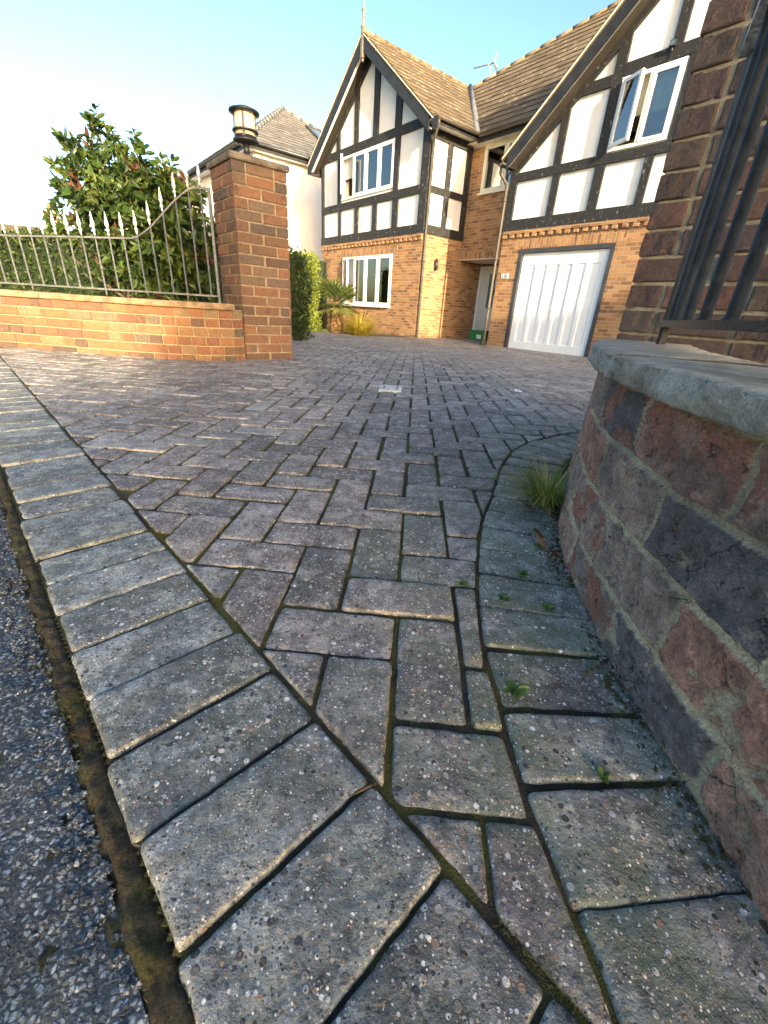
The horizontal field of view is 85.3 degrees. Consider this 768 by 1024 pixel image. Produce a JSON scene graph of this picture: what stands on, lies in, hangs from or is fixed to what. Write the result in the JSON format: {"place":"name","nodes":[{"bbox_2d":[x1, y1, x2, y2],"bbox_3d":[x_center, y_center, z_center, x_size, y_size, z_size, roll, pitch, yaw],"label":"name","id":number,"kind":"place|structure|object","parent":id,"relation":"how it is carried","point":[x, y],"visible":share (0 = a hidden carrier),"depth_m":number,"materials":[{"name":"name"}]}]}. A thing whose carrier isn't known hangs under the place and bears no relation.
{"place":"outdoors","nodes":[
{"label":"outdoors","id":0,"kind":"place"},
{"bbox_2d":[0,494,163,1023],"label":"road","id":1,"kind":"structure","parent":0,"point":[63,901],"depth_m":0.38,"materials":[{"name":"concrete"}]},
{"bbox_2d":[0,443,659,1023],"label":"moss","id":2,"kind":"object","parent":1,"relation":"on","point":[146,945],"visible":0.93,"depth_m":0.40,"materials":[{"name":"plant"}]},
{"bbox_2d":[142,0,228,105],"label":"overhead wire","id":3,"kind":"object","parent":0,"point":[182,50],"visible":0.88,"depth_m":11.27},
{"bbox_2d":[0,0,616,231],"label":"sky","id":4,"kind":"structure","parent":0,"point":[59,58],"materials":[{"name":"blue"}]},
{"bbox_2d":[313,329,406,336],"bbox_3d":[-2.399,-5.560,12.534,5.782,0.180,3.940,-13,30,-30],"label":"flower bed","id":5,"kind":"object","parent":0,"point":[372,334],"visible":0.18,"depth_m":12.58,"materials":[{"name":"soil"}]},
{"bbox_2d":[291,248,323,331],"bbox_3d":[-2.707,-5.793,10.958,2.171,2.025,1.257,4,26,0],"label":"hedge","id":6,"kind":"object","parent":5,"relation":"on","point":[315,286],"visible":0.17,"depth_m":10.85,"materials":[{"name":"green plant"}]},
{"bbox_2d":[309,328,328,331],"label":"grass","id":7,"kind":"structure","parent":5,"relation":"on","point":[323,330],"depth_m":11.63,"materials":[{"name":"green plant"}]},
{"bbox_2d":[307,256,331,328],"bbox_3d":[-3.072,-7.067,13.359,2.761,2.146,1.073,4,26,0],"label":"hedge","id":8,"kind":"object","parent":5,"relation":"on","point":[323,268],"visible":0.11,"depth_m":13.17,"materials":[{"name":"green plant"}]},
{"bbox_2d":[317,275,363,333],"bbox_3d":[-1.352,-5.747,11.628,1.647,1.584,1.830,4,26,0],"label":"dwarf palm","id":9,"kind":"object","parent":5,"relation":"on","point":[333,290],"visible":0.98,"depth_m":11.43,"materials":[{"name":"green plant"}]},
{"bbox_2d":[330,309,391,336],"bbox_3d":[-0.686,-5.264,11.486,2.025,0.763,2.040,4,26,0],"label":"sedge clump","id":10,"kind":"object","parent":5,"relation":"on","point":[357,328],"visible":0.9,"depth_m":11.31,"materials":[{"name":"yellow plant"}]},
{"bbox_2d":[0,327,744,1023],"bbox_3d":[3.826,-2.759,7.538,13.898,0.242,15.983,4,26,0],"label":"driveway","id":11,"kind":"structure","parent":0,"point":[432,769],"depth_m":1.03,"materials":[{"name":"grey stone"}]},
{"bbox_2d":[0,289,245,361],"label":"boundary wall","id":12,"kind":"structure","parent":11,"relation":"on","point":[154,328],"depth_m":3.38,"materials":[{"name":"brick"}]},
{"bbox_2d":[0,161,221,302],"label":"spiked fence","id":13,"kind":"object","parent":12,"relation":"on","point":[92,223],"visible":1,"depth_m":3.21,"materials":[{"name":"silver metal"}]},
{"bbox_2d":[41,103,222,302],"bbox_3d":[-2.396,-2.805,4.218,1.725,2.050,1.456,-9,28,-24],"label":"garden shrub","id":14,"kind":"object","parent":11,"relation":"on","point":[125,185],"visible":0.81,"depth_m":3.88,"materials":[{"name":"green plant"}]},
{"bbox_2d":[206,149,292,359],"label":"gate pillar","id":15,"kind":"structure","parent":11,"relation":"on","point":[249,193],"depth_m":3.43,"materials":[{"name":"brick"}]},
{"bbox_2d":[228,104,259,154],"bbox_3d":[-1.081,-2.957,3.249,0.232,0.330,0.232,4,26,0],"label":"pillar lantern","id":16,"kind":"object","parent":15,"relation":"on","point":[244,129],"visible":0.87,"depth_m":3.19,"materials":[{"name":"black metal"}]},
{"bbox_2d":[0,358,767,1023],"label":"paving border","id":17,"kind":"object","parent":11,"relation":"on","point":[304,934],"visible":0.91,"depth_m":0.42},
{"bbox_2d":[354,781,376,794],"bbox_3d":[-0.019,0.291,0.439,0.025,0.004,0.003,-10,29,-26],"label":"wood splinter","id":18,"kind":"object","parent":17,"relation":"on","point":[365,787],"visible":1,"depth_m":0.44,"materials":[{"name":"brown wood"}]},
{"bbox_2d":[497,593,509,600],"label":"weed","id":19,"kind":"object","parent":17,"relation":"on","point":[505,597],"visible":1,"depth_m":0.76,"materials":[{"name":"green plant"}]},
{"bbox_2d":[502,678,529,697],"bbox_3d":[0.178,0.242,0.567,0.034,0.015,0.028,18,29,28],"label":"weed","id":20,"kind":"object","parent":17,"relation":"on","point":[522,689],"visible":1,"depth_m":0.57,"materials":[{"name":"green plant"}]},
{"bbox_2d":[518,570,527,577],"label":"weed","id":21,"kind":"object","parent":17,"relation":"on","point":[522,573],"visible":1,"depth_m":0.83,"materials":[{"name":"green plant"}]},
{"bbox_2d":[488,446,570,516],"bbox_3d":[0.455,-0.084,1.136,0.340,0.141,0.336,-13,31,-31],"label":"grass tuft","id":22,"kind":"object","parent":17,"relation":"on","point":[546,495],"visible":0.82,"depth_m":1.16,"materials":[{"name":"green plant"}]},
{"bbox_2d":[523,503,535,508],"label":"dry leaf","id":23,"kind":"object","parent":17,"relation":"on","point":[528,506],"visible":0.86,"depth_m":1.12,"materials":[{"name":"brown plant"}]},
{"bbox_2d":[533,527,542,537],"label":"dry leaf","id":24,"kind":"object","parent":17,"relation":"on","point":[537,531],"visible":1,"depth_m":0.96,"materials":[{"name":"brown plant"}]},
{"bbox_2d":[533,543,542,548],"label":"weed","id":25,"kind":"object","parent":17,"relation":"on","point":[539,546],"visible":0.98,"depth_m":0.94,"materials":[{"name":"green plant"}]},
{"bbox_2d":[535,534,547,549],"bbox_3d":[0.350,0.066,0.927,0.024,0.022,0.033,4,26,0],"label":"dry leaf","id":26,"kind":"object","parent":17,"relation":"on","point":[541,541],"visible":1,"depth_m":0.93,"materials":[{"name":"brown plant"}]},
{"bbox_2d":[541,601,555,609],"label":"weed","id":27,"kind":"object","parent":17,"relation":"on","point":[546,605],"visible":1,"depth_m":0.74,"materials":[{"name":"green plant"}]},
{"bbox_2d":[548,549,558,558],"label":"dry leaf","id":28,"kind":"object","parent":17,"relation":"on","point":[553,553],"visible":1,"depth_m":0.89,"materials":[{"name":"brown plant"}]},
{"bbox_2d":[597,765,611,783],"bbox_3d":[0.246,0.296,0.468,0.018,0.009,0.020,-13,30,-31],"label":"weed","id":29,"kind":"object","parent":17,"relation":"on","point":[605,774],"visible":1,"depth_m":0.47,"materials":[{"name":"green plant"}]},
{"bbox_2d":[536,451,767,975],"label":"grit","id":30,"kind":"object","parent":17,"relation":"on","point":[707,839],"visible":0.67,"depth_m":0.48,"materials":[{"name":"gravel"}]},
{"bbox_2d":[378,385,401,392],"bbox_3d":[0.043,-0.803,2.721,0.144,0.021,0.200,5,26,2],"label":"inspection cover","id":31,"kind":"object","parent":11,"relation":"on","point":[390,388],"visible":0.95,"depth_m":2.68,"materials":[{"name":"silver metal"}]},
{"bbox_2d":[456,580,467,585],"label":"weed","id":32,"kind":"object","parent":11,"relation":"on","point":[464,583],"visible":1,"depth_m":0.79,"materials":[{"name":"green plant"}]},
{"bbox_2d":[469,330,488,340],"bbox_3d":[3.060,-5.643,13.311,0.400,0.290,0.600,-17,32,-36],"label":"recycling box","id":33,"kind":"object","parent":11,"relation":"on","point":[476,335],"visible":0.82,"depth_m":13.18,"materials":[{"name":"green plastic"}]},
{"bbox_2d":[558,338,767,921],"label":"boundary wall","id":34,"kind":"structure","parent":11,"relation":"on","point":[663,528],"depth_m":0.49,"materials":[{"name":"brick"}]},
{"bbox_2d":[655,0,767,343],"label":"spiked fence","id":35,"kind":"object","parent":34,"relation":"on","point":[742,124],"visible":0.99,"depth_m":0.81,"materials":[{"name":"black metal"}]},
{"bbox_2d":[616,0,767,363],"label":"gate pillar","id":36,"kind":"structure","parent":11,"relation":"on","point":[715,73],"depth_m":1.24,"materials":[{"name":"brick"}]},
{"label":"ground","id":37,"kind":"structure","parent":0,"visible":0},
{"bbox_2d":[0,203,89,242],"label":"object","id":38,"kind":"structure","parent":37,"relation":"on","point":[10,226],"depth_m":30.67,"materials":[{"name":"plant"}]},
{"bbox_2d":[0,224,314,340],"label":"hedge","id":39,"kind":"object","parent":37,"relation":"on","point":[300,275],"visible":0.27,"depth_m":5.90,"materials":[{"name":"green plant"}]},
{"bbox_2d":[181,106,321,260],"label":"neighbour house","id":40,"kind":"structure","parent":37,"relation":"on","point":[287,137],"depth_m":17.14,"materials":[{"name":"white paint"}]},
{"bbox_2d":[307,0,710,356],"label":"detached house","id":41,"kind":"structure","parent":37,"relation":"on","point":[512,204],"depth_m":10.62,"materials":[{"name":"paint"}]},
{"bbox_2d":[340,138,394,200],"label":"window","id":42,"kind":"structure","parent":41,"relation":"in","point":[370,170],"depth_m":12.45,"materials":[{"name":"white plastic"}]},
{"bbox_2d":[342,254,392,307],"bbox_3d":[-0.626,-7.586,13.731,0.491,1.465,2.720,-17,32,-36],"label":"window","id":43,"kind":"structure","parent":41,"relation":"in","point":[373,273],"depth_m":13.56,"materials":[{"name":"white plastic"}]},
{"bbox_2d":[473,53,496,75],"bbox_3d":[3.186,-13.889,13.219,0.751,0.892,0.320,7,26,7],"label":"television aerial","id":44,"kind":"object","parent":41,"relation":"on","point":[490,63],"visible":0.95,"depth_m":13.12,"materials":[{"name":"metal"}]},
{"bbox_2d":[475,269,497,330],"bbox_3d":[3.356,-6.624,13.349,0.098,2.015,0.860,-17,32,-36],"label":"front door","id":45,"kind":"structure","parent":41,"relation":"in","point":[487,273],"depth_m":13.39,"materials":[{"name":"paint"}]},
{"bbox_2d":[477,136,517,195],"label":"window","id":46,"kind":"structure","parent":41,"relation":"in","point":[491,182],"depth_m":11.13,"materials":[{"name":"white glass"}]},
{"bbox_2d":[508,249,609,355],"bbox_3d":[3.963,-4.857,9.725,0.080,2.095,2.100,-17,32,-36],"label":"garage door","id":47,"kind":"structure","parent":41,"relation":"in","point":[558,292],"depth_m":9.65,"materials":[{"name":"paint"}]},
{"bbox_2d":[606,55,689,152],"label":"window","id":48,"kind":"structure","parent":41,"relation":"in","point":[648,98],"depth_m":7.56,"materials":[{"name":"white plastic"}]}
]}

